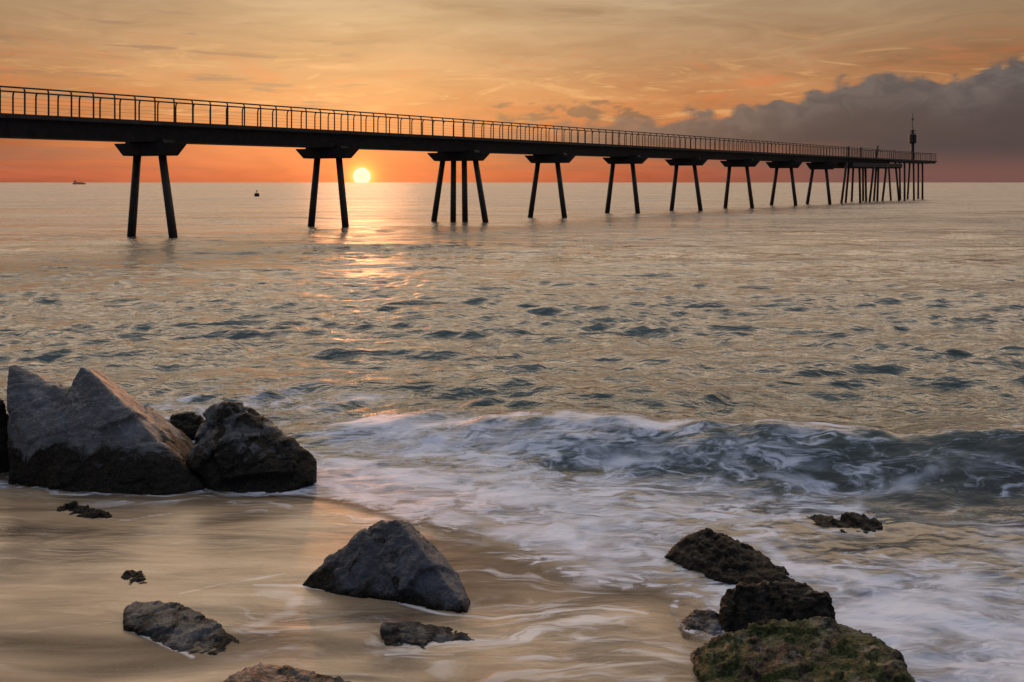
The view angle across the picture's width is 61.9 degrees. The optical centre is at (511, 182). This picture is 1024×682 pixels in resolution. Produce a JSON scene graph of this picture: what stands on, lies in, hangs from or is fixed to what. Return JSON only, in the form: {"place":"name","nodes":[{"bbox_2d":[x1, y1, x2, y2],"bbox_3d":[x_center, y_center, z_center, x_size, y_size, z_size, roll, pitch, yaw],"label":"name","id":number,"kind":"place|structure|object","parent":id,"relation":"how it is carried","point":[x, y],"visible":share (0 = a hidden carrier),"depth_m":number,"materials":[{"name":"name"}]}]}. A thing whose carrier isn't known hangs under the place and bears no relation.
{"place":"outdoors","nodes":[
{"label":"outdoors","id":0,"kind":"place"},
{"bbox_2d":[0,476,704,681],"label":"beach","id":1,"kind":"structure","parent":0,"point":[241,568],"depth_m":5.75,"materials":[{"name":"beige sand"}]},
{"bbox_2d":[0,399,8,476],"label":"rock","id":2,"kind":"object","parent":1,"relation":"on","point":[4,460],"visible":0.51,"depth_m":8.46,"materials":[{"name":"black stone"}]},
{"bbox_2d":[56,501,111,518],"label":"rock","id":3,"kind":"object","parent":1,"relation":"on","point":[86,511],"visible":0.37,"depth_m":7.33,"materials":[{"name":"black stone"}]},
{"bbox_2d":[7,365,204,494],"bbox_3d":[-4.085,2.488,8.592,1.684,1.300,2.414,0,0,-28],"label":"rock","id":4,"kind":"object","parent":1,"relation":"on","point":[92,430],"visible":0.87,"depth_m":8.12,"materials":[{"name":"stone"}]},
{"bbox_2d":[121,570,146,584],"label":"rock","id":5,"kind":"object","parent":1,"relation":"on","point":[137,576],"visible":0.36,"depth_m":6.13,"materials":[{"name":"black stone"}]},
{"bbox_2d":[123,600,238,654],"bbox_3d":[-2.189,2.935,5.453,1.188,0.334,0.437,0,0,40],"label":"rock","id":6,"kind":"object","parent":1,"relation":"on","point":[178,627],"visible":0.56,"depth_m":5.37,"materials":[{"name":"grey stone"}]},
{"bbox_2d":[170,412,204,439],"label":"rock","id":7,"kind":"object","parent":1,"relation":"on","point":[187,424],"visible":0.3,"depth_m":9.50,"materials":[{"name":"black stone"}]},
{"bbox_2d":[186,401,316,496],"bbox_3d":[-2.586,2.634,8.474,1.474,0.961,1.431,0,0,0],"label":"rock","id":8,"kind":"object","parent":1,"relation":"on","point":[238,447],"visible":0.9,"depth_m":8.06,"materials":[{"name":"grey stone"}]},
{"bbox_2d":[223,662,350,681],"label":"rock","id":9,"kind":"object","parent":1,"relation":"on","point":[260,672],"visible":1,"depth_m":4.81,"materials":[{"name":"stone"}]},
{"bbox_2d":[303,520,469,612],"bbox_3d":[-0.751,2.768,6.306,1.298,0.672,1.081,0,0,16],"label":"rock","id":10,"kind":"object","parent":1,"relation":"on","point":[401,561],"visible":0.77,"depth_m":5.92,"materials":[{"name":"stone"}]},
{"bbox_2d":[380,621,473,648],"bbox_3d":[-0.567,2.932,5.342,0.678,0.309,0.489,0,0,29],"label":"rock","id":11,"kind":"object","parent":1,"relation":"on","point":[411,633],"visible":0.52,"depth_m":5.32,"materials":[{"name":"grey stone"}]},
{"bbox_2d":[678,609,722,641],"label":"rock","id":12,"kind":"object","parent":1,"relation":"on","point":[700,621],"visible":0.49,"depth_m":5.46,"materials":[{"name":"stone"}]},
{"bbox_2d":[664,528,806,584],"bbox_3d":[1.588,2.899,6.330,0.778,0.446,0.961,0,0,-19],"label":"rock","id":13,"kind":"object","parent":1,"relation":"on","point":[716,556],"visible":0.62,"depth_m":6.30,"materials":[{"name":"black stone"}]},
{"bbox_2d":[719,580,836,632],"bbox_3d":[1.659,2.862,5.548,0.766,0.489,0.638,0,0,-32],"label":"rock","id":14,"kind":"object","parent":1,"relation":"on","point":[744,604],"visible":0.56,"depth_m":5.49,"materials":[{"name":"black stone"}]},
{"bbox_2d":[690,616,915,681],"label":"rock","id":15,"kind":"object","parent":1,"relation":"on","point":[820,649],"visible":1,"depth_m":4.92,"materials":[{"name":"green stone"}]},
{"bbox_2d":[0,182,1023,681],"bbox_3d":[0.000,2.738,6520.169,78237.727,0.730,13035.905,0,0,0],"label":"sea","id":16,"kind":"structure","parent":0,"point":[588,390],"depth_m":13.88,"materials":[{"name":"liquid"}]},
{"bbox_2d":[0,85,936,237],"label":"pier","id":17,"kind":"structure","parent":16,"relation":"in","point":[162,140],"depth_m":58.01,"materials":[{"name":"concrete"}]},
{"bbox_2d":[909,113,915,159],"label":"beacon","id":18,"kind":"object","parent":17,"relation":"on","point":[912,138],"visible":0.91,"depth_m":140.50,"materials":[{"name":"metal"}]},
{"bbox_2d":[806,512,882,533],"bbox_3d":[2.743,2.948,7.260,0.692,0.350,0.707,0,0,0],"label":"rock","id":19,"kind":"object","parent":16,"relation":"in","point":[863,521],"visible":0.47,"depth_m":7.11,"materials":[{"name":"black stone"}]},
{"bbox_2d":[0,0,1023,181],"label":"sky","id":20,"kind":"structure","parent":0,"point":[843,73],"materials":[{"name":"orange"}]}
]}

